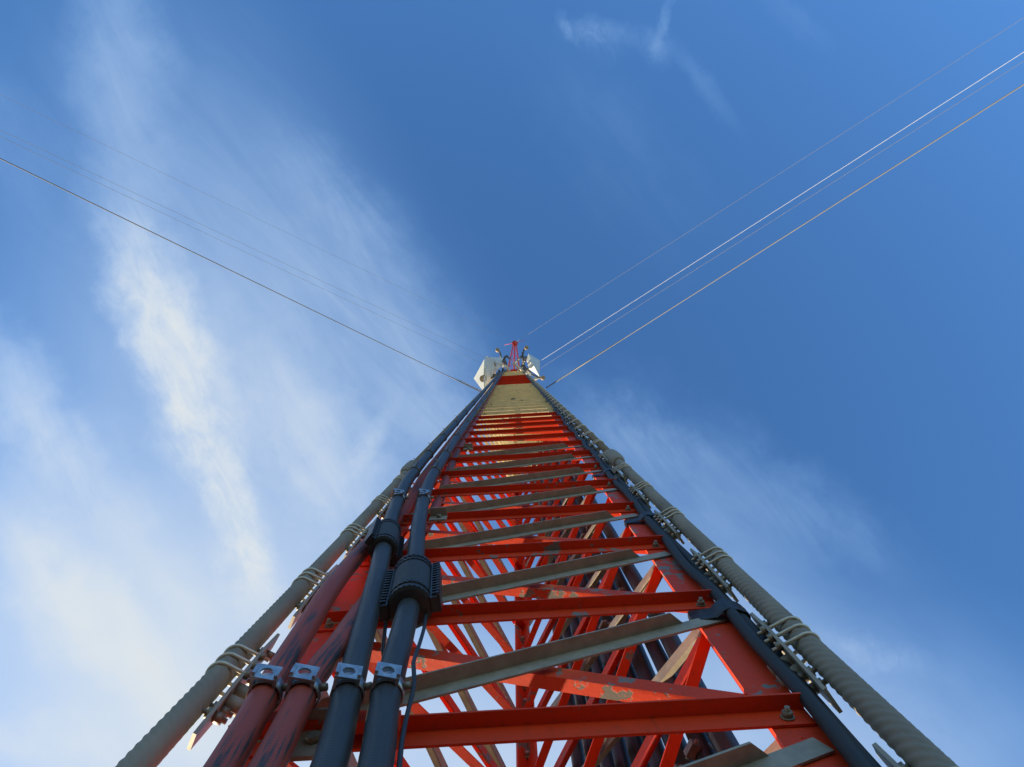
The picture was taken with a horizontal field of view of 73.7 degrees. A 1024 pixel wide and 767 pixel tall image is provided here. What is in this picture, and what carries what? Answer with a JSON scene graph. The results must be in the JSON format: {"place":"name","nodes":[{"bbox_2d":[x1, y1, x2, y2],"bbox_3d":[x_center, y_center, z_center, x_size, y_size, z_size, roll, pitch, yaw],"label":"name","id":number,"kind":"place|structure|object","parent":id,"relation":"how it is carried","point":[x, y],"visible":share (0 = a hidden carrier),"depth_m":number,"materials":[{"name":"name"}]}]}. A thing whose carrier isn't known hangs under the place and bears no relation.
{"place":"outdoors","nodes":[
{"label":"outdoors","id":0,"kind":"place"},
{"bbox_2d":[0,0,1023,766],"label":"sky","id":1,"kind":"structure","parent":0,"point":[839,412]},
{"label":"ground","id":2,"kind":"structure","parent":0,"visible":0},
{"bbox_2d":[2,137,481,363],"bbox_3d":[-15.053,-7.236,16.694,32.228,37.686,0.009,27,-88,-1],"label":"guy wire","id":3,"kind":"object","parent":2,"relation":"attached to","point":[216,238],"visible":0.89,"depth_m":22.83,"materials":[{"name":"grey metal"}]},
{"bbox_2d":[0,158,484,393],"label":"guy wire","id":4,"kind":"object","parent":2,"relation":"attached to","point":[229,269],"visible":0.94,"depth_m":9.80,"materials":[{"name":"metal"}]},
{"bbox_2d":[1,130,499,364],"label":"guy wire","id":5,"kind":"object","parent":2,"relation":"attached to","point":[220,233],"visible":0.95,"depth_m":23.10,"materials":[{"name":"grey metal"}]},
{"bbox_2d":[8,98,493,332],"bbox_3d":[-20.348,-11.233,23.106,45.025,50.787,0.010,24,-88,-1],"label":"guy wire","id":6,"kind":"object","parent":2,"relation":"attached to","point":[215,198],"visible":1,"depth_m":31.22,"materials":[{"name":"grey metal"}]},
{"bbox_2d":[516,18,1022,341],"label":"guy wire","id":7,"kind":"object","parent":2,"relation":"attached to","point":[795,163],"visible":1,"depth_m":31.42,"materials":[{"name":"grey metal"}]},
{"bbox_2d":[536,53,1021,363],"bbox_3d":[12.527,-8.095,13.630,27.969,31.622,0.009,-34,-88,1],"label":"guy wire","id":8,"kind":"object","parent":2,"relation":"attached to","point":[805,191],"visible":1,"depth_m":19.12,"materials":[{"name":"metal"}]},
{"bbox_2d":[541,61,1023,367],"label":"guy wire","id":9,"kind":"object","parent":2,"relation":"attached to","point":[807,198],"visible":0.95,"depth_m":22.95,"materials":[{"name":"grey metal"}]},
{"bbox_2d":[546,84,1023,387],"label":"guy wire","id":10,"kind":"object","parent":2,"relation":"attached to","point":[793,230],"visible":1,"depth_m":9.83,"materials":[{"name":"metal"}]},
{"label":"gravel ground","id":11,"kind":"structure","parent":0,"visible":0},
{"bbox_2d":[228,340,849,766],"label":"lattice mast","id":12,"kind":"object","parent":11,"relation":"on","point":[520,418],"visible":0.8,"depth_m":1.89,"materials":[{"name":"metal"}]},
{"bbox_2d":[115,375,496,766],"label":"ribbed rope","id":13,"kind":"object","parent":12,"relation":"attached to","point":[158,742],"visible":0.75,"depth_m":1.44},
{"bbox_2d":[187,633,279,749],"bbox_3d":[-0.574,0.617,1.418,0.124,0.430,0.075,27,-88,-1],"label":"rope clamp","id":14,"kind":"object","parent":13,"relation":"attached to","point":[229,703],"visible":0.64,"depth_m":1.37,"materials":[{"name":"metal"}]},
{"bbox_2d":[288,564,337,628],"bbox_3d":[-0.574,0.598,1.966,0.124,0.430,0.075,27,-88,-1],"label":"rope clamp","id":15,"kind":"object","parent":12,"relation":"attached to","point":[300,607],"visible":0.48,"depth_m":1.95,"materials":[{"name":"metal"}]},
{"bbox_2d":[261,710,401,734],"bbox_3d":[-0.325,0.604,1.217,0.252,0.036,0.026,0,-88,0],"label":"clamp rail","id":16,"kind":"object","parent":12,"relation":"attached to","point":[310,725],"visible":0.29,"depth_m":1.20,"materials":[{"name":"metal"}]},
{"bbox_2d":[289,707,327,761],"bbox_3d":[-0.343,0.603,1.165,0.090,0.090,0.054,-3,-88,0],"label":"angle clip","id":17,"kind":"object","parent":16,"relation":"attached to","point":[306,746],"visible":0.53,"depth_m":1.16,"materials":[{"name":"metal"}]},
{"bbox_2d":[203,375,499,766],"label":"coaxial cable","id":18,"kind":"object","parent":12,"relation":"attached to","point":[235,746],"visible":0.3,"depth_m":1.33,"materials":[{"name":"red paint"}]},
{"bbox_2d":[246,663,288,712],"bbox_3d":[-0.431,0.546,1.215,0.072,0.042,0.073,12,-89,-5],"label":"cable clamp","id":19,"kind":"object","parent":18,"relation":"attached to","point":[274,679],"visible":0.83,"depth_m":1.20,"materials":[{"name":"metal"}]},
{"bbox_2d":[340,523,371,558],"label":"rope clamp","id":20,"kind":"object","parent":12,"relation":"attached to","point":[361,537],"visible":0.43,"depth_m":2.50,"materials":[{"name":"metal"}]},
{"bbox_2d":[247,374,502,766],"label":"coaxial cable","id":21,"kind":"object","parent":12,"relation":"attached to","point":[278,744],"visible":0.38,"depth_m":1.16,"materials":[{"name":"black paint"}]},
{"bbox_2d":[284,663,328,711],"bbox_3d":[-0.364,0.546,1.215,0.072,0.042,0.073,12,-89,-4],"label":"cable clamp","id":22,"kind":"object","parent":21,"relation":"attached to","point":[312,679],"visible":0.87,"depth_m":1.20,"materials":[{"name":"metal"}]},
{"bbox_2d":[371,495,390,518],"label":"rope clamp","id":23,"kind":"object","parent":12,"relation":"attached to","point":[381,514],"visible":0.45,"depth_m":3.05,"materials":[{"name":"metal"}]},
{"bbox_2d":[392,475,413,494],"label":"rope clamp","id":24,"kind":"object","parent":12,"relation":"attached to","point":[398,476],"visible":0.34,"depth_m":3.60,"materials":[{"name":"metal"}]},
{"bbox_2d":[310,370,501,766],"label":"coaxial cable","id":25,"kind":"object","parent":12,"relation":"attached to","point":[334,747],"visible":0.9,"depth_m":1.37,"materials":[{"name":"black rubber"}]},
{"bbox_2d":[329,662,371,707],"bbox_3d":[-0.286,0.546,1.218,0.072,0.042,0.073,12,-89,-7],"label":"cable clamp","id":26,"kind":"object","parent":25,"relation":"attached to","point":[341,676],"visible":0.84,"depth_m":1.21,"materials":[{"name":"metal"}]},
{"bbox_2d":[364,517,404,565],"bbox_3d":[-0.416,0.515,2.252,0.122,0.249,0.090,40,-93,-6],"label":"clamshell cover","id":27,"kind":"object","parent":25,"relation":"attached to","point":[387,530],"visible":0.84,"depth_m":2.17,"materials":[{"name":"black plastic"}]},
{"bbox_2d":[391,488,408,505],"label":"cable clamp","id":28,"kind":"object","parent":25,"relation":"attached to","point":[396,492],"visible":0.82,"depth_m":2.87,"materials":[{"name":"metal"}]},
{"bbox_2d":[408,458,419,476],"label":"clamp","id":29,"kind":"object","parent":25,"relation":"attached to","point":[416,467],"visible":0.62,"depth_m":3.59,"materials":[{"name":"metal"}]},
{"bbox_2d":[357,369,504,766],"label":"coaxial cable","id":30,"kind":"object","parent":12,"relation":"attached to","point":[378,744],"visible":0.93,"depth_m":1.33,"materials":[{"name":"black rubber"}]},
{"bbox_2d":[369,661,410,705],"bbox_3d":[-0.216,0.546,1.221,0.072,0.042,0.073,12,-89,-4],"label":"cable clamp","id":31,"kind":"object","parent":30,"relation":"attached to","point":[380,676],"visible":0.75,"depth_m":1.21,"materials":[{"name":"metal"}]},
{"bbox_2d":[379,553,441,628],"bbox_3d":[-0.259,0.532,1.771,0.149,0.283,0.110,-8,-87,-5],"label":"clamshell cover","id":32,"kind":"object","parent":30,"relation":"attached to","point":[417,577],"visible":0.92,"depth_m":1.68,"materials":[{"name":"black plastic"}]},
{"bbox_2d":[381,620,387,657],"bbox_3d":[-0.295,0.573,1.555,0.132,0.692,0.014,0,-88,0],"label":"thin wire","id":33,"kind":"object","parent":32,"relation":"hanging from","point":[383,642],"visible":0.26,"depth_m":1.53,"materials":[{"name":"black rubber"}]},
{"bbox_2d":[396,613,426,766],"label":"thin wire","id":34,"kind":"object","parent":32,"relation":"hanging from","point":[406,719],"visible":0.98,"depth_m":1.19,"materials":[{"name":"black rubber"}]},
{"bbox_2d":[416,488,433,504],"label":"cable clamp","id":35,"kind":"object","parent":30,"relation":"attached to","point":[420,491],"visible":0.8,"depth_m":2.87,"materials":[{"name":"metal"}]},
{"bbox_2d":[429,507,446,522],"bbox_3d":[-0.298,0.532,2.747,0.068,0.068,0.054,-3,-88,0],"label":"angle clip","id":36,"kind":"object","parent":12,"relation":"attached to","point":[438,514],"visible":1,"depth_m":2.77,"materials":[{"name":"metal"}]},
{"bbox_2d":[463,443,472,450],"bbox_3d":[-0.324,0.471,5.021,0.068,0.068,0.054,-3,-88,0],"label":"angle clip","id":37,"kind":"object","parent":12,"relation":"attached to","point":[468,446],"visible":1,"depth_m":5.05,"materials":[{"name":"metal"}]},
{"bbox_2d":[496,355,510,378],"bbox_3d":[-0.471,-0.677,34.467,0.530,1.089,1.580,17,-88,-1],"label":"mount frame","id":38,"kind":"object","parent":12,"relation":"attached to","point":[507,356],"visible":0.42,"depth_m":34.60,"materials":[{"name":"metal"}]},
{"bbox_2d":[474,356,498,392],"bbox_3d":[-1.080,-0.469,33.675,1.226,7.858,1.533,30,-88,-1],"label":"horn antenna","id":39,"kind":"object","parent":38,"relation":"attached to","point":[486,374],"visible":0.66,"depth_m":32.42,"materials":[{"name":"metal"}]},
{"bbox_2d":[487,356,507,370],"bbox_3d":[-0.762,-1.172,36.607,0.861,4.374,1.079,-30,-88,1],"label":"horn antenna","id":40,"kind":"object","parent":38,"relation":"attached to","point":[501,363],"visible":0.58,"depth_m":36.25,"materials":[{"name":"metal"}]},
{"bbox_2d":[515,352,537,377],"bbox_3d":[0.672,-0.800,36.279,0.823,1.105,1.652,-31,-88,1],"label":"mount frame","id":41,"kind":"object","parent":12,"relation":"attached to","point":[522,356],"visible":0.64,"depth_m":36.44,"materials":[{"name":"metal"}]},
{"bbox_2d":[522,354,539,375],"bbox_3d":[1.013,-1.001,35.586,0.948,5.216,1.013,12,-88,0],"label":"antenna","id":42,"kind":"object","parent":41,"relation":"attached to","point":[533,366],"visible":0.98,"depth_m":34.48,"materials":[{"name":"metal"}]},
{"bbox_2d":[533,482,584,766],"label":"feeder tube","id":43,"kind":"object","parent":12,"relation":"attached to","point":[577,757],"depth_m":2.42,"materials":[{"name":"rubber"}]},
{"bbox_2d":[531,465,599,766],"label":"feeder tube","id":44,"kind":"object","parent":12,"relation":"attached to","point":[579,699],"visible":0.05,"depth_m":2.66,"materials":[{"name":"paint"}]},
{"bbox_2d":[564,414,573,422],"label":"rope clamp","id":45,"kind":"object","parent":12,"relation":"attached to","point":[567,417],"visible":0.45,"depth_m":6.88,"materials":[{"name":"metal"}]},
{"bbox_2d":[569,418,579,426],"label":"rope clamp","id":46,"kind":"object","parent":12,"relation":"attached to","point":[572,423],"visible":0.58,"depth_m":6.33,"materials":[{"name":"metal"}]},
{"bbox_2d":[536,465,614,766],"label":"feeder tube","id":47,"kind":"object","parent":12,"relation":"attached to","point":[607,761],"depth_m":2.76,"materials":[{"name":"rubber"}]},
{"bbox_2d":[574,424,585,433],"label":"rope clamp","id":48,"kind":"object","parent":12,"relation":"attached to","point":[577,428],"visible":0.49,"depth_m":5.78,"materials":[{"name":"metal"}]},
{"bbox_2d":[537,452,630,766],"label":"feeder tube","id":49,"kind":"object","parent":12,"relation":"attached to","point":[620,754],"visible":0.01,"depth_m":2.11,"materials":[{"name":"rubber"}]},
{"bbox_2d":[580,431,594,442],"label":"rope clamp","id":50,"kind":"object","parent":12,"relation":"attached to","point":[584,435],"visible":0.58,"depth_m":5.24,"materials":[{"name":"metal"}]},
{"bbox_2d":[542,451,649,766],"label":"feeder tube","id":51,"kind":"object","parent":12,"relation":"attached to","point":[633,744],"visible":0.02,"depth_m":2.04,"materials":[{"name":"rubber"}]},
{"bbox_2d":[588,439,603,452],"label":"rope clamp","id":52,"kind":"object","parent":12,"relation":"attached to","point":[593,443],"visible":0.61,"depth_m":4.69,"materials":[{"name":"metal"}]},
{"bbox_2d":[592,468,610,478],"bbox_3d":[0.507,0.493,3.726,0.134,0.088,0.062,0,-88,0],"label":"tape wrap","id":53,"kind":"object","parent":12,"relation":"attached to","point":[603,472],"visible":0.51,"depth_m":3.72,"materials":[{"name":"black plastic"}]},
{"bbox_2d":[598,449,611,466],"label":"rope clamp","id":54,"kind":"object","parent":12,"relation":"attached to","point":[602,455],"visible":0.23,"depth_m":4.14,"materials":[{"name":"metal"}]},
{"bbox_2d":[549,463,664,766],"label":"feeder tube","id":55,"kind":"object","parent":12,"relation":"attached to","point":[656,758],"visible":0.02,"depth_m":2.28,"materials":[{"name":"rubber"}]},
{"bbox_2d":[598,619,611,629],"bbox_3d":[0.392,0.985,2.740,0.082,0.024,0.061,27,-88,-1],"label":"feeder hanger","id":56,"kind":"object","parent":55,"relation":"attached to","point":[604,624],"visible":0.41,"depth_m":2.73,"materials":[{"name":"metal"}]},
{"bbox_2d":[549,451,692,764],"bbox_3d":[0.434,0.437,16.438,0.070,35.826,0.069,0,-88,0],"label":"feeder tube","id":57,"kind":"object","parent":12,"relation":"attached to","point":[642,666],"depth_m":2.23,"materials":[{"name":"paint"}]},
{"bbox_2d":[611,463,631,483],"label":"rope clamp","id":58,"kind":"object","parent":12,"relation":"attached to","point":[617,469],"visible":0.57,"depth_m":3.59,"materials":[{"name":"metal"}]},
{"bbox_2d":[556,450,715,759],"bbox_3d":[0.467,0.372,16.436,0.063,35.826,0.061,0,-88,0],"label":"feeder tube","id":59,"kind":"object","parent":12,"relation":"attached to","point":[657,654],"visible":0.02,"depth_m":2.14,"materials":[{"name":"paint"}]},
{"bbox_2d":[683,738,714,760],"bbox_3d":[0.458,0.893,1.643,0.078,0.024,0.057,27,-88,-1],"label":"feeder hanger","id":60,"kind":"object","parent":59,"relation":"attached to","point":[692,749],"visible":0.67,"depth_m":1.63,"materials":[{"name":"metal"}]},
{"bbox_2d":[629,481,653,508],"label":"rope clamp","id":61,"kind":"object","parent":12,"relation":"attached to","point":[634,489],"visible":0.46,"depth_m":3.04,"materials":[{"name":"metal"}]},
{"bbox_2d":[624,511,658,527],"bbox_3d":[0.507,0.531,2.659,0.134,0.092,0.062,0,-88,0],"label":"tape wrap","id":62,"kind":"object","parent":12,"relation":"attached to","point":[642,515],"visible":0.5,"depth_m":2.66,"materials":[{"name":"black plastic"}]},
{"bbox_2d":[564,450,739,752],"bbox_3d":[0.499,0.308,16.434,0.070,35.825,0.069,0,-88,0],"label":"feeder tube","id":63,"kind":"object","parent":12,"relation":"attached to","point":[720,741],"visible":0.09,"depth_m":2.09,"materials":[{"name":"paint"}]},
{"bbox_2d":[653,507,684,543],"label":"rope clamp","id":64,"kind":"object","parent":12,"relation":"attached to","point":[673,532],"visible":0.62,"depth_m":2.49,"materials":[{"name":"metal"}]},
{"bbox_2d":[522,371,873,766],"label":"leg cable","id":65,"kind":"object","parent":12,"relation":"attached to","point":[846,747],"visible":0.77,"depth_m":1.40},
{"bbox_2d":[523,371,881,766],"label":"leg cable","id":66,"kind":"object","parent":12,"relation":"attached to","point":[686,554],"visible":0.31,"depth_m":1.73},
{"bbox_2d":[690,547,738,601],"bbox_3d":[0.580,0.535,1.964,0.124,0.430,0.075,-33,-88,1],"label":"rope clamp","id":67,"kind":"object","parent":12,"relation":"attached to","point":[722,583],"visible":0.66,"depth_m":1.94,"materials":[{"name":"metal"}]},
{"bbox_2d":[687,598,750,619],"bbox_3d":[0.507,0.566,1.677,0.134,0.100,0.062,0,-88,0],"label":"tape wrap","id":68,"kind":"object","parent":12,"relation":"attached to","point":[717,608],"visible":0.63,"depth_m":1.68,"materials":[{"name":"black plastic"}]},
{"bbox_2d":[529,375,958,766],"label":"ribbed rope","id":69,"kind":"object","parent":12,"relation":"attached to","point":[903,737],"visible":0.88,"depth_m":1.31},
{"bbox_2d":[750,612,842,713],"bbox_3d":[0.580,0.554,1.415,0.124,0.430,0.075,-33,-88,1],"label":"rope clamp","id":70,"kind":"object","parent":12,"relation":"attached to","point":[816,684],"visible":0.63,"depth_m":1.39,"materials":[{"name":"metal"}]},
{"bbox_2d":[872,742,956,766],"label":"rope clamp","id":71,"kind":"object","parent":12,"relation":"attached to","point":[887,759],"visible":0.87,"depth_m":1.03,"materials":[{"name":"metal"}]}
]}

